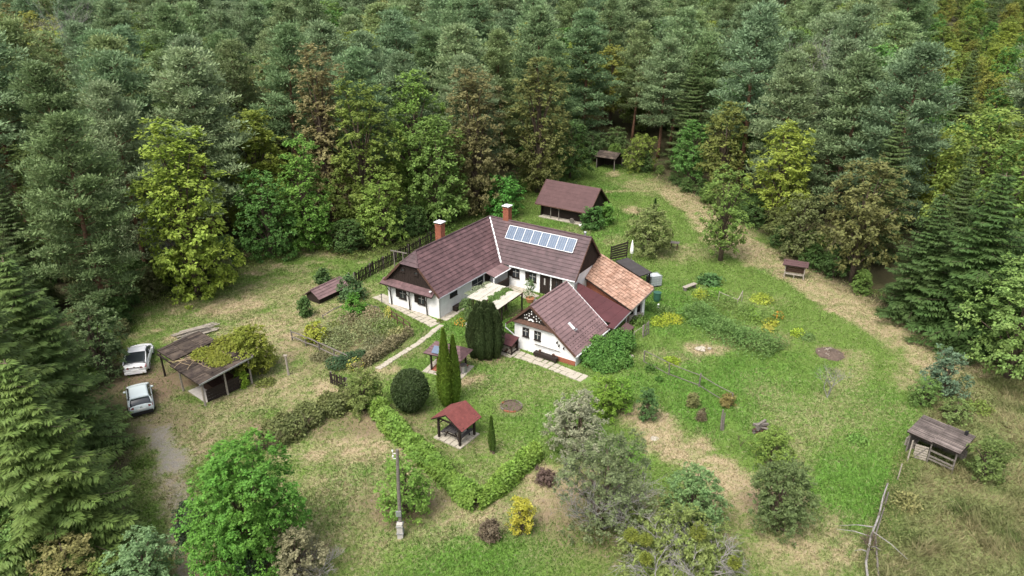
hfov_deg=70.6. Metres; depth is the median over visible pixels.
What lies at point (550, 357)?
bench
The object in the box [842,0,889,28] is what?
pine tree
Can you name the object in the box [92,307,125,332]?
shrub
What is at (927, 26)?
pine tree
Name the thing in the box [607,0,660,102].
pine tree
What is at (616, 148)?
shrub
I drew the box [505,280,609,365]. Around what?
cottage
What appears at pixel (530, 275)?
window
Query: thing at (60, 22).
pine tree
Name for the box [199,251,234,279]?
shrub
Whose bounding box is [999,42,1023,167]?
pine tree
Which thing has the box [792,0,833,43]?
pine tree
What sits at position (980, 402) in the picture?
plant clump
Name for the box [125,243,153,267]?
shrub
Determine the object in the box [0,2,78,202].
pine tree
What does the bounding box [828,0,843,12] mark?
pine tree
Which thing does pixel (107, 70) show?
pine tree
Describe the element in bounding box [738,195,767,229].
shrub
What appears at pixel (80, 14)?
pine tree
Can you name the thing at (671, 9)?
pine tree
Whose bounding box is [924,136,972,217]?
broadleaf tree
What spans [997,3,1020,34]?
broadleaf tree
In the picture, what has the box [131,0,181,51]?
pine tree
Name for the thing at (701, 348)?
stone heap
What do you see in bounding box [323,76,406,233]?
broadleaf tree
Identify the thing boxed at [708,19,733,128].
pine tree
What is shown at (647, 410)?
sapling
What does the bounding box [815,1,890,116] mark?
pine tree
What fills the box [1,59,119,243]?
pine tree
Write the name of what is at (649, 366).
plant clump
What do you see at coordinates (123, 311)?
shrub
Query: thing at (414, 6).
pine tree
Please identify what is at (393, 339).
dry hedge
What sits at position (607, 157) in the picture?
open shelter
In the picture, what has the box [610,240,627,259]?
board screen
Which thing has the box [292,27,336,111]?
pine tree
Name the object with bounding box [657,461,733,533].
broadleaf tree
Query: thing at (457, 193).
shrub
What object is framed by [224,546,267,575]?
shrub
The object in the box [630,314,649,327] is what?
plant clump
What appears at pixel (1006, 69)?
broadleaf tree
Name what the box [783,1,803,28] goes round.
pine tree
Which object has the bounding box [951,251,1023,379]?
broadleaf tree
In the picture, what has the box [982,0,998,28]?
broadleaf tree
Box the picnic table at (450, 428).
[440,424,472,439]
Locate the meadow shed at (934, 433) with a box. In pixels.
[905,415,975,473]
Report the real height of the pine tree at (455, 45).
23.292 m
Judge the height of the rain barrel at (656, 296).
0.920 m
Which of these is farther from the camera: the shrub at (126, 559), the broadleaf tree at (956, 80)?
the broadleaf tree at (956, 80)
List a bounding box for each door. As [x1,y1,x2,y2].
[485,274,490,281]
[540,274,549,293]
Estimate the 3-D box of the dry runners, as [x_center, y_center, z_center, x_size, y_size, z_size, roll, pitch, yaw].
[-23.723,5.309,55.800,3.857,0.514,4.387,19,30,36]
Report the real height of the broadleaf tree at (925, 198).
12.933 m
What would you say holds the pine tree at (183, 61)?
on the ground at (168, 458)
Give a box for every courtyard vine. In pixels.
[459,297,473,319]
[487,287,512,314]
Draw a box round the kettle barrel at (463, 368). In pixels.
[460,363,466,373]
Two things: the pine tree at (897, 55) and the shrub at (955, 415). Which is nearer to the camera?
the shrub at (955, 415)
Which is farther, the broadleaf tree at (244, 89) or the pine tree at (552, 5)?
the pine tree at (552, 5)
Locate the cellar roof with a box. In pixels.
[303,276,348,303]
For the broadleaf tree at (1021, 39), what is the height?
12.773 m
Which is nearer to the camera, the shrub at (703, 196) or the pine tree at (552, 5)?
the shrub at (703, 196)
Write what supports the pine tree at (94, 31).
on the ground at (168, 458)
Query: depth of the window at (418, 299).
67.90 m
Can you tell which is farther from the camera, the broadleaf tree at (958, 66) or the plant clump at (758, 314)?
the broadleaf tree at (958, 66)
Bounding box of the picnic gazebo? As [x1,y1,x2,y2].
[431,400,481,449]
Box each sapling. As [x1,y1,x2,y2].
[636,386,659,421]
[815,363,851,397]
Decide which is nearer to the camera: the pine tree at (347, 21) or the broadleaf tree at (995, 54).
the pine tree at (347, 21)
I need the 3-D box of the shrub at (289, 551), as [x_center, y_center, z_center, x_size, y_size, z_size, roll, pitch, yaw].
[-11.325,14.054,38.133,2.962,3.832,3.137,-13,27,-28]
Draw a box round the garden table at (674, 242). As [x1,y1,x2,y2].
[670,241,679,248]
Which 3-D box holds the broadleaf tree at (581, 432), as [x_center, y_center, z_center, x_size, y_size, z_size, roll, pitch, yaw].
[4.287,9.160,47.255,4.201,5.383,4.307,-11,26,-23]
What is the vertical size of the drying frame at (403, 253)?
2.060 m
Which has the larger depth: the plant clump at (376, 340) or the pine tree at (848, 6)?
the pine tree at (848, 6)
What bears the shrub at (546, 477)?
on the ground at (168, 458)
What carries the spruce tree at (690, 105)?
on the ground at (168, 458)
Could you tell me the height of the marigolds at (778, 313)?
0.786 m
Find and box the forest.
[930,0,1023,21]
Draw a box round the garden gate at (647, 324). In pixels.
[643,321,648,337]
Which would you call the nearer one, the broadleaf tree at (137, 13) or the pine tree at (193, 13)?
the pine tree at (193, 13)
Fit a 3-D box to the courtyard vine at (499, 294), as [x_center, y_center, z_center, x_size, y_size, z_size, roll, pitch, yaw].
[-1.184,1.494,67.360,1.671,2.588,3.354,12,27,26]
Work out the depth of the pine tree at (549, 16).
153.50 m
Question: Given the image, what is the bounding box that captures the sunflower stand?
[384,306,392,319]
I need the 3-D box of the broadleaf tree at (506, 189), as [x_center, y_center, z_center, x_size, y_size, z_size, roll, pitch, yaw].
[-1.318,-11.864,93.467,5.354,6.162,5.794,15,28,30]
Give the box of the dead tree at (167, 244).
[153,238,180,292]
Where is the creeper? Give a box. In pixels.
[188,332,247,379]
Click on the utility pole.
(400, 528)
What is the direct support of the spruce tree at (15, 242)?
on the ground at (168, 458)
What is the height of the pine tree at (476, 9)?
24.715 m
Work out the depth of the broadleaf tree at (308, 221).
80.06 m
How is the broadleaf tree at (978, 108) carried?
on the ground at (168, 458)
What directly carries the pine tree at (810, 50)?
on the ground at (168, 458)
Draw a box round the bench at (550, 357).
[533,344,559,363]
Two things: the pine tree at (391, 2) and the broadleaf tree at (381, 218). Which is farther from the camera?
the pine tree at (391, 2)
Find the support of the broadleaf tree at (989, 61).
on the ground at (168, 458)
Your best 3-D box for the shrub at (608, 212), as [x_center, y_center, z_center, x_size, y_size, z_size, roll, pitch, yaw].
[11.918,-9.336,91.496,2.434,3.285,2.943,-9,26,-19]
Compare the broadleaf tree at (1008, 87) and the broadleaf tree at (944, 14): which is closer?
the broadleaf tree at (1008, 87)
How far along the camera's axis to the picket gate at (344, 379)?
56.21 m
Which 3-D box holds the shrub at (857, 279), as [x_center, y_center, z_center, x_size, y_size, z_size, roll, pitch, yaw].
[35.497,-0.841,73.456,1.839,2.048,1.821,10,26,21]
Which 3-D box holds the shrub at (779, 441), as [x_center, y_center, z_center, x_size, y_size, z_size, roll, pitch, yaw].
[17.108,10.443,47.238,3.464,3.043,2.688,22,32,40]
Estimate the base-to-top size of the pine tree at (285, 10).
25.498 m
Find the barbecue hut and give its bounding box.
[422,341,473,379]
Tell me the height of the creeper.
3.498 m
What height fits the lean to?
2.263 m
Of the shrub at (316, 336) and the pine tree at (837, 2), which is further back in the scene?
the pine tree at (837, 2)
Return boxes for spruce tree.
[0,175,67,316]
[0,229,80,360]
[0,257,136,464]
[0,309,124,501]
[0,359,163,575]
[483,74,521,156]
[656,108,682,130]
[658,51,712,174]
[840,110,916,265]
[873,194,956,332]
[888,173,1023,365]
[907,145,983,290]
[933,50,982,137]
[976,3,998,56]
[988,225,1023,343]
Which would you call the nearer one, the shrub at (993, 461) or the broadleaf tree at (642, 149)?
the shrub at (993, 461)
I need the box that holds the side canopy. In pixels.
[618,322,633,333]
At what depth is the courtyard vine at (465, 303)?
66.21 m
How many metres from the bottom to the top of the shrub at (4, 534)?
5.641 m
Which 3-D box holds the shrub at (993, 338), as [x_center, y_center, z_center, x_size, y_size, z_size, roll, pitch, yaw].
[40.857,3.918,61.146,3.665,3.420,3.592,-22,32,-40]
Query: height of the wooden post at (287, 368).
1.943 m
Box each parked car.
[122,343,154,374]
[123,382,155,416]
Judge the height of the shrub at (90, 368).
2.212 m
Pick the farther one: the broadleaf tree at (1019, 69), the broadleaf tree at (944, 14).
the broadleaf tree at (944, 14)
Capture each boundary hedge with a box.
[364,386,482,512]
[473,440,543,511]
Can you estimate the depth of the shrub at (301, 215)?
83.98 m
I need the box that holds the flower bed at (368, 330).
[315,305,404,359]
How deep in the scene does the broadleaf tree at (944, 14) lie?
240.59 m
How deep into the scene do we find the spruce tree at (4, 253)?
55.17 m
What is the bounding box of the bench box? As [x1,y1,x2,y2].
[452,300,466,311]
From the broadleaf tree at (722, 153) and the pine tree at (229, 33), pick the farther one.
the pine tree at (229, 33)
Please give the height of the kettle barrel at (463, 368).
0.680 m
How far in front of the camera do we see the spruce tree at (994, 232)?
59.84 m
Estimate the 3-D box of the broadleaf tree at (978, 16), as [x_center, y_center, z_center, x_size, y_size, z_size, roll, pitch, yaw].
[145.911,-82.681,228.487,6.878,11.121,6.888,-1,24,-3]
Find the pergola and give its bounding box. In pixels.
[468,282,523,321]
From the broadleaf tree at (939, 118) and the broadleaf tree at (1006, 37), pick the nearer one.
the broadleaf tree at (939, 118)
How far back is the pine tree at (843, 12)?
126.67 m
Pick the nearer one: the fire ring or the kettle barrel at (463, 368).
the fire ring
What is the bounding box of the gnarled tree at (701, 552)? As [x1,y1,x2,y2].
[606,492,752,575]
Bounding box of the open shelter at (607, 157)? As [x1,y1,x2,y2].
[595,150,622,170]
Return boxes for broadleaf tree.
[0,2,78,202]
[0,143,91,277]
[18,10,64,52]
[19,27,42,71]
[35,26,77,85]
[117,17,149,48]
[123,116,245,309]
[129,12,151,45]
[136,27,185,62]
[138,28,161,63]
[169,427,312,575]
[213,108,299,229]
[214,52,275,157]
[231,168,297,262]
[246,57,313,176]
[253,61,291,149]
[274,133,336,251]
[289,42,359,226]
[304,30,376,143]
[317,0,343,28]
[322,6,344,28]
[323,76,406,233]
[342,29,386,130]
[355,173,409,249]
[379,69,449,211]
[397,114,472,233]
[437,64,516,215]
[442,36,489,136]
[483,173,524,217]
[498,56,576,192]
[509,22,560,121]
[512,134,570,180]
[538,388,609,462]
[550,119,597,182]
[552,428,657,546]
[555,27,593,81]
[557,42,604,128]
[576,131,608,160]
[588,14,624,72]
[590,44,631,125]
[596,126,634,152]
[614,53,666,131]
[621,132,659,173]
[623,204,675,257]
[639,20,664,98]
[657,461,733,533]
[669,119,709,181]
[693,101,750,194]
[693,163,754,260]
[698,0,723,10]
[714,80,770,175]
[742,118,818,220]
[746,453,822,547]
[769,192,834,260]
[773,27,814,88]
[817,152,917,282]
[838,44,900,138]
[869,23,906,48]
[899,127,968,228]
[908,76,954,127]
[917,105,1023,256]
[922,122,979,180]
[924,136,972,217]
[925,17,946,62]
[929,25,960,63]
[931,0,949,21]
[932,13,947,31]
[933,63,948,86]
[935,10,947,31]
[935,78,975,130]
[936,0,957,22]
[938,42,964,82]
[945,51,979,97]
[945,137,1023,264]
[947,28,959,43]
[950,20,966,45]
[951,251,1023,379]
[956,17,981,63]
[958,5,969,29]
[959,1,987,29]
[960,0,987,20]
[960,56,990,107]
[961,39,979,64]
[961,71,1015,125]
[961,101,992,144]
[962,8,985,37]
[962,15,978,41]
[962,114,1004,164]
[969,36,1000,71]
[974,21,1000,56]
[975,41,1013,94]
[976,51,997,75]
[979,128,1023,186]
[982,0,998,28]
[982,87,1015,140]
[983,73,1015,98]
[984,46,1023,92]
[985,21,1023,61]
[988,77,1018,116]
[991,31,1018,72]
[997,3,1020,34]
[997,16,1019,40]
[1001,2,1019,26]
[1006,107,1023,164]
[1012,33,1023,68]
[1014,47,1023,81]
[1017,18,1023,37]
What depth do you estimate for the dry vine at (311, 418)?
50.75 m
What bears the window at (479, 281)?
in the farmhouse
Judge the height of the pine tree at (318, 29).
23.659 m
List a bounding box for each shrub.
[0,506,55,575]
[22,527,112,575]
[37,256,64,283]
[44,286,66,307]
[60,262,90,288]
[62,300,129,384]
[62,307,86,328]
[72,363,101,389]
[79,252,98,267]
[84,551,136,575]
[85,325,111,351]
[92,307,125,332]
[94,296,135,330]
[96,524,185,575]
[98,288,132,312]
[108,264,133,289]
[111,297,128,312]
[114,318,130,335]
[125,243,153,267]
[125,288,142,305]
[129,260,154,286]
[129,266,168,298]
[132,279,147,296]
[147,256,165,267]
[147,266,178,294]
[168,499,207,545]
[175,263,191,287]
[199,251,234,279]
[211,234,247,267]
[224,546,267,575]
[233,370,250,388]
[242,233,258,251]
[265,521,328,575]
[284,191,320,241]
[296,296,313,317]
[301,320,329,343]
[312,267,331,284]
[314,216,330,235]
[328,218,368,255]
[335,273,367,303]
[340,292,369,315]
[343,218,362,249]
[345,367,385,421]
[373,445,440,525]
[384,224,400,241]
[391,204,416,239]
[408,205,431,236]
[441,203,456,223]
[446,184,473,217]
[476,516,501,544]
[481,185,498,210]
[500,171,520,200]
[505,495,536,535]
[518,170,534,190]
[518,177,528,193]
[523,278,535,302]
[534,465,555,487]
[572,140,589,160]
[579,206,605,230]
[585,372,626,424]
[598,201,615,225]
[608,376,635,413]
[610,143,624,164]
[640,150,653,172]
[656,165,664,174]
[668,171,675,181]
[671,172,683,186]
[679,176,696,193]
[685,392,700,407]
[693,178,708,195]
[695,407,706,421]
[696,271,726,287]
[699,182,716,203]
[711,184,727,208]
[719,392,737,408]
[722,190,743,215]
[736,190,761,220]
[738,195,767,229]
[748,424,800,471]
[761,207,791,236]
[767,225,789,247]
[783,233,797,251]
[794,229,830,260]
[798,242,828,271]
[819,242,850,279]
[849,269,874,296]
[852,270,869,287]
[907,375,945,409]
[937,395,975,426]
[963,433,1019,486]
[969,317,1013,351]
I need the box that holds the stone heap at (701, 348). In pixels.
[695,346,711,350]
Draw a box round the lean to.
[615,258,651,283]
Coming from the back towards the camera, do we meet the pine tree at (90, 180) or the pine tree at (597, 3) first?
the pine tree at (597, 3)
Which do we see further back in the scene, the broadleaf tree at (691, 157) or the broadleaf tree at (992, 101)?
the broadleaf tree at (992, 101)
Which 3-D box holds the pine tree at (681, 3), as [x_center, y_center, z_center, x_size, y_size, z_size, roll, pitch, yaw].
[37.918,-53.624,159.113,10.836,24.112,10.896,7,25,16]
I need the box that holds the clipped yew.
[390,367,430,412]
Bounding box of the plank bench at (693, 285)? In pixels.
[682,282,696,290]
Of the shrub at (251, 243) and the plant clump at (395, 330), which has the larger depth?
the shrub at (251, 243)
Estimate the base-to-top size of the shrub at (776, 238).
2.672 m
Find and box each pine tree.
[0,0,19,31]
[0,13,72,157]
[0,29,65,241]
[0,168,17,221]
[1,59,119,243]
[3,107,151,311]
[5,0,51,28]
[21,28,82,99]
[24,0,70,21]
[25,0,94,76]
[42,0,95,49]
[52,19,97,124]
[62,0,101,55]
[63,78,175,266]
[69,27,148,187]
[70,33,163,213]
[71,48,189,252]
[78,0,147,58]
[96,0,138,28]
[106,23,150,72]
[118,0,145,18]
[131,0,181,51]
[137,0,208,69]
[139,48,217,184]
[140,45,258,244]
[151,69,231,229]
[154,30,229,191]
[173,0,220,27]
[174,0,214,49]
[200,9,251,70]
[202,31,256,102]
[203,0,217,11]
[203,27,263,100]
[206,38,279,173]
[210,0,242,48]
[213,0,242,15]
[226,1,256,65]
[239,0,272,74]
[244,18,331,177]
[245,28,280,90]
[246,0,284,17]
[261,0,316,161]
[287,0,324,25]
[292,17,371,116]
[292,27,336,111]
[294,0,341,67]
[310,54,379,168]
[324,43,396,209]
[326,0,350,25]
[338,13,370,52]
[339,0,379,19]
[342,30,409,167]
[343,7,375,65]
[359,0,392,85]
[370,7,426,156]
[370,50,445,187]
[373,4,430,102]
[387,0,420,21]
[395,0,437,41]
[405,0,464,81]
[410,27,461,161]
[421,21,500,179]
[425,0,488,148]
[432,54,507,186]
[449,0,506,82]
[478,27,532,169]
[479,1,494,66]
[480,0,527,89]
[493,8,518,104]
[506,0,565,92]
[506,3,572,135]
[507,0,528,19]
[508,8,571,138]
[510,2,559,44]
[526,0,562,29]
[528,39,583,158]
[549,0,575,25]
[552,0,595,44]
[562,7,623,141]
[563,0,604,62]
[582,0,620,53]
[587,0,629,116]
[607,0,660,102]
[609,19,664,140]
[620,0,668,89]
[631,36,695,158]
[637,15,679,116]
[644,4,717,147]
[655,0,674,19]
[662,0,686,41]
[665,9,723,118]
[668,0,708,25]
[671,31,730,134]
[699,0,722,21]
[704,0,744,55]
[704,0,801,185]
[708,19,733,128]
[708,19,776,131]
[716,2,756,77]
[724,0,775,99]
[730,3,790,111]
[743,48,827,206]
[750,12,792,110]
[763,29,813,116]
[767,41,833,136]
[777,0,802,6]
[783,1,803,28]
[785,27,854,174]
[787,0,836,31]
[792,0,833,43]
[797,49,892,221]
[800,12,851,156]
[802,37,880,200]
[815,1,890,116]
[817,9,851,42]
[818,42,917,180]
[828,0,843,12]
[832,40,970,220]
[838,0,876,34]
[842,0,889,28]
[851,46,930,157]
[862,11,882,31]
[873,10,925,107]
[874,0,896,41]
[888,0,910,21]
[890,0,939,66]
[908,0,938,59]
[924,0,939,41]
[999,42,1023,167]
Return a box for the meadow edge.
[846,450,922,571]
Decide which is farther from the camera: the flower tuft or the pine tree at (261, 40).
the pine tree at (261, 40)
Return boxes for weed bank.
[139,239,413,307]
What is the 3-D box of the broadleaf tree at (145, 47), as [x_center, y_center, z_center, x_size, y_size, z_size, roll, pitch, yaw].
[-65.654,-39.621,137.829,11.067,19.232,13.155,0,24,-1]
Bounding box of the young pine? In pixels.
[919,343,974,398]
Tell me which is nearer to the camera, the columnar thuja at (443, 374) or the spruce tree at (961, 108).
the columnar thuja at (443, 374)
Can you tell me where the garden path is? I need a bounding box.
[375,324,443,369]
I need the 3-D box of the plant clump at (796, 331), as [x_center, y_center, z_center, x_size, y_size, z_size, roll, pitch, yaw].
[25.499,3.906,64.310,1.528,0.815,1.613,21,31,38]
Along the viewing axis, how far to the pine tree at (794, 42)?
111.81 m
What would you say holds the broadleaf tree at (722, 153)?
on the ground at (168, 458)
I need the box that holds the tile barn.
[585,254,654,322]
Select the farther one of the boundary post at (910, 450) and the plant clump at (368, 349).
the plant clump at (368, 349)
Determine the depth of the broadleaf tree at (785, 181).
87.50 m
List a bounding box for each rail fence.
[290,330,348,360]
[391,310,410,327]
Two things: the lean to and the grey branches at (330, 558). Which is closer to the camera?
the grey branches at (330, 558)
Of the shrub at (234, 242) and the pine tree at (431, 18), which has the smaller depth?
the shrub at (234, 242)
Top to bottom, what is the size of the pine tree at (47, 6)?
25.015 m
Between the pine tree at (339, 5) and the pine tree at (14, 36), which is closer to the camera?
the pine tree at (14, 36)
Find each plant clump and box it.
[255,376,276,389]
[309,350,330,362]
[321,320,341,333]
[322,335,353,353]
[336,310,361,326]
[341,321,373,340]
[359,345,379,359]
[361,334,389,351]
[362,304,383,321]
[372,318,396,334]
[386,326,407,338]
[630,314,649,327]
[644,301,660,312]
[644,362,655,373]
[649,315,670,326]
[654,304,675,316]
[654,374,663,382]
[661,311,685,324]
[663,355,680,365]
[691,287,708,299]
[707,286,724,298]
[746,306,758,313]
[748,292,773,305]
[749,312,761,319]
[761,317,778,327]
[761,324,773,332]
[790,328,806,338]
[797,331,815,341]
[845,432,871,448]
[889,490,923,515]
[966,398,995,416]
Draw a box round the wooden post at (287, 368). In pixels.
[283,354,289,375]
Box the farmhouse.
[379,204,600,317]
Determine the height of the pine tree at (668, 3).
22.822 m
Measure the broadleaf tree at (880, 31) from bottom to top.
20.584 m
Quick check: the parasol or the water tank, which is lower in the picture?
the water tank
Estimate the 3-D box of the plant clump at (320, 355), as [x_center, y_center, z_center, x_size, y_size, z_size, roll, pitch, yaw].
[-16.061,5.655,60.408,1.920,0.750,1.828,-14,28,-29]
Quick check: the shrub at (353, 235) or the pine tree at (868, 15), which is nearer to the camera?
the shrub at (353, 235)
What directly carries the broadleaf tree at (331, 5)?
on the ground at (168, 458)
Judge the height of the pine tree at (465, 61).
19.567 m
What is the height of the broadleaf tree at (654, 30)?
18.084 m
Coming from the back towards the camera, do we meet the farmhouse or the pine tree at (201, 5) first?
the pine tree at (201, 5)
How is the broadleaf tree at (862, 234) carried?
on the ground at (168, 458)
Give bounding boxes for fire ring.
[500,399,521,412]
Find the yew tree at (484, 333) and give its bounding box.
[464,299,505,359]
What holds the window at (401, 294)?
in the farmhouse
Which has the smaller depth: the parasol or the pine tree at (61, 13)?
the parasol
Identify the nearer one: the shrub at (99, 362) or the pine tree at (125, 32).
the shrub at (99, 362)
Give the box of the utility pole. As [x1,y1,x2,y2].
[392,449,404,538]
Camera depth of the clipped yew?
52.01 m
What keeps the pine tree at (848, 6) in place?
on the ground at (168, 458)
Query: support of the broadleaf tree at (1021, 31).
on the ground at (168, 458)
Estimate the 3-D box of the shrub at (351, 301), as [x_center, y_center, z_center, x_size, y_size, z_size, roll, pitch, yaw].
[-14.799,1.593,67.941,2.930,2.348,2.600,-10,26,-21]
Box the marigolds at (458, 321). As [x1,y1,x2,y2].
[453,317,466,327]
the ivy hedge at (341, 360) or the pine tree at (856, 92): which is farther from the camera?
the pine tree at (856, 92)
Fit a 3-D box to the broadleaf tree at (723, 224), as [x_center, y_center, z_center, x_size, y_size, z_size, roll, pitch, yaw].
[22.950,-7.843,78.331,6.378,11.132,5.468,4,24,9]
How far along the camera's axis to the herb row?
69.03 m
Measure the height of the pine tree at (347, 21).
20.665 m
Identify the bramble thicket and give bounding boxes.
[254,382,357,449]
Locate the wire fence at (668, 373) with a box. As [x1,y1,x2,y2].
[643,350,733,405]
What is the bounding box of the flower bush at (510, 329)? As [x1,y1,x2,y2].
[502,313,518,333]
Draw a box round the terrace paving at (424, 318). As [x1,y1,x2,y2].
[372,294,439,326]
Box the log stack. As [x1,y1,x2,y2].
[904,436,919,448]
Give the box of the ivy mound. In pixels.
[579,327,636,374]
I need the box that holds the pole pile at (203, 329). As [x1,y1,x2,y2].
[171,322,219,340]
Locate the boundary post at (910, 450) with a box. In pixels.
[906,440,913,460]
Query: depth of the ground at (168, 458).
52.76 m
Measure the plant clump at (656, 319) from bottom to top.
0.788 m
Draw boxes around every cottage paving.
[501,348,520,357]
[509,351,587,381]
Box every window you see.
[396,289,406,300]
[414,294,425,305]
[450,290,457,298]
[472,275,482,292]
[509,267,519,278]
[522,327,528,338]
[525,271,535,282]
[533,330,540,341]
[551,277,561,289]
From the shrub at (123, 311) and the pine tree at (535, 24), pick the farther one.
the pine tree at (535, 24)
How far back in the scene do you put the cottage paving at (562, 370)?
59.32 m
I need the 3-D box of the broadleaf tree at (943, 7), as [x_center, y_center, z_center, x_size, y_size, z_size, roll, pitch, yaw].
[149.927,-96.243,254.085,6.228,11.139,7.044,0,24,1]
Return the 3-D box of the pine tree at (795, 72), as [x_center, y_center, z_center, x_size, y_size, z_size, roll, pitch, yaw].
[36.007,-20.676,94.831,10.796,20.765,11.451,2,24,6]
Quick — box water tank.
[646,272,661,286]
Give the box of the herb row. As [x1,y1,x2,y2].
[691,287,779,326]
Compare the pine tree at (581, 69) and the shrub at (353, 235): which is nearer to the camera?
the shrub at (353, 235)
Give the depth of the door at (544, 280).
71.85 m
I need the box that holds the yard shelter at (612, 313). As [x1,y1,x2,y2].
[576,282,630,333]
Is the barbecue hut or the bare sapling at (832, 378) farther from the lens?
the barbecue hut
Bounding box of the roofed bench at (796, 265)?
[783,259,808,279]
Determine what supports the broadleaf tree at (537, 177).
on the ground at (168, 458)
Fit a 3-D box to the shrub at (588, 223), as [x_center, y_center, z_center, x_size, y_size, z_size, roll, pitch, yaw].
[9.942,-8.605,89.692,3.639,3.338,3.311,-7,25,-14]
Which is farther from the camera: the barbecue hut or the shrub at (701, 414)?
the barbecue hut
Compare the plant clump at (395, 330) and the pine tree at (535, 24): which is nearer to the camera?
the plant clump at (395, 330)
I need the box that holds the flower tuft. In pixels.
[346,356,364,371]
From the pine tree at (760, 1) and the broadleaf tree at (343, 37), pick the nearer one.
the broadleaf tree at (343, 37)
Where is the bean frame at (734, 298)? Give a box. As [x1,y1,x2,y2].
[718,291,742,302]
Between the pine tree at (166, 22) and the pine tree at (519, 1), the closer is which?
the pine tree at (166, 22)
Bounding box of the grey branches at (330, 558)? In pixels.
[293,532,344,575]
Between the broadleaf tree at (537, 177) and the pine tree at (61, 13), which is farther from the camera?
the pine tree at (61, 13)
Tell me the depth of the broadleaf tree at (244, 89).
106.89 m
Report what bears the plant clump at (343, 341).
on the ground at (168, 458)
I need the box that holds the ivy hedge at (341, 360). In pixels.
[323,348,367,370]
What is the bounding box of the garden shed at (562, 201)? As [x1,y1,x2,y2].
[535,179,609,224]
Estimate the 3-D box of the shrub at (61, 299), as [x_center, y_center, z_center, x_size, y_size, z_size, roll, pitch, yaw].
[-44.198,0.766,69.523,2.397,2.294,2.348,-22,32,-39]
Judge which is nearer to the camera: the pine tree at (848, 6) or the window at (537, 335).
the window at (537, 335)
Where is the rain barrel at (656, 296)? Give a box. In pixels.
[653,291,661,301]
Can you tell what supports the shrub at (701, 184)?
on the ground at (168, 458)
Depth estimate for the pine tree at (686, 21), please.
120.69 m
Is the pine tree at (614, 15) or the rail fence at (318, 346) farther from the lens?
the pine tree at (614, 15)
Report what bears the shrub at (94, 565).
on the ground at (168, 458)
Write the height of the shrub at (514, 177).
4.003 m
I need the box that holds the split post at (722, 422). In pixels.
[720,409,725,430]
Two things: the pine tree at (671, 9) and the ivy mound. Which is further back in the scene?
the pine tree at (671, 9)
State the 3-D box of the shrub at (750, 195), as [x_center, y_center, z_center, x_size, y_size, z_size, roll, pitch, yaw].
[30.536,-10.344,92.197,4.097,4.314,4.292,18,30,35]
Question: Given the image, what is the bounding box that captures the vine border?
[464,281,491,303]
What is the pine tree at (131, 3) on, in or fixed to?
on the ground at (168, 458)
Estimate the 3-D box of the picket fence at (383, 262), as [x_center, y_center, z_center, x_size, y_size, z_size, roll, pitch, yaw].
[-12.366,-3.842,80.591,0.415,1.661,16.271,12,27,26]
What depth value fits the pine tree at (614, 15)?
141.51 m
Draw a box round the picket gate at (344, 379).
[329,371,346,388]
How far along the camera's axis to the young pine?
54.12 m
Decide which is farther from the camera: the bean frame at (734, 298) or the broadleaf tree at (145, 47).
the broadleaf tree at (145, 47)
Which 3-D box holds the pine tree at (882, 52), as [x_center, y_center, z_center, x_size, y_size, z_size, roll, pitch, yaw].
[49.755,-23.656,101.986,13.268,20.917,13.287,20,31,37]
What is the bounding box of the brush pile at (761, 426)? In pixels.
[752,419,768,433]
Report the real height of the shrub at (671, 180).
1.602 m
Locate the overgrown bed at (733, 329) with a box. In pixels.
[671,298,787,359]
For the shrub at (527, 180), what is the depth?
105.01 m
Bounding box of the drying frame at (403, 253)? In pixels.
[390,250,406,266]
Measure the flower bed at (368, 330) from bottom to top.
1.969 m
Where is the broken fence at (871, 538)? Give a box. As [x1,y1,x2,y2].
[839,483,906,575]
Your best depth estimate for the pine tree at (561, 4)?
180.95 m
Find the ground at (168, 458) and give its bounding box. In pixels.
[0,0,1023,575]
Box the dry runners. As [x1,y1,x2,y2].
[171,345,230,369]
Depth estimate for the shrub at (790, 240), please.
82.03 m
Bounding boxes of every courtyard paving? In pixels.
[437,308,463,320]
[509,285,538,301]
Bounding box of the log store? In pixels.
[502,332,518,354]
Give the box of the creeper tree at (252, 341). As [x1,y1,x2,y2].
[224,323,278,374]
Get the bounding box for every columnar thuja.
[435,327,453,406]
[449,334,461,402]
[487,415,495,452]
[490,430,496,453]
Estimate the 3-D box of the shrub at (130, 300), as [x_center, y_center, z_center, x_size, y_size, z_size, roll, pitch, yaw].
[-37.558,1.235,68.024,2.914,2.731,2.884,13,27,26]
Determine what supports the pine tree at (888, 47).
on the ground at (168, 458)
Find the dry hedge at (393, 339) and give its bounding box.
[348,326,413,372]
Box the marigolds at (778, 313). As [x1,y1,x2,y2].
[772,311,785,319]
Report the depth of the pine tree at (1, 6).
168.33 m
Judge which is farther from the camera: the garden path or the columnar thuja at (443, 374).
the garden path
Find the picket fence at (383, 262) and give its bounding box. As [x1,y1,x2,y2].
[353,230,434,284]
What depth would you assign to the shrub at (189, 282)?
73.21 m
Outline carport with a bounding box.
[157,331,253,405]
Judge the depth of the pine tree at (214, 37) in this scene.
110.01 m
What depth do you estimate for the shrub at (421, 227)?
87.47 m
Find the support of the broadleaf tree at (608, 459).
on the ground at (168, 458)
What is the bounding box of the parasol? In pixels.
[630,240,633,260]

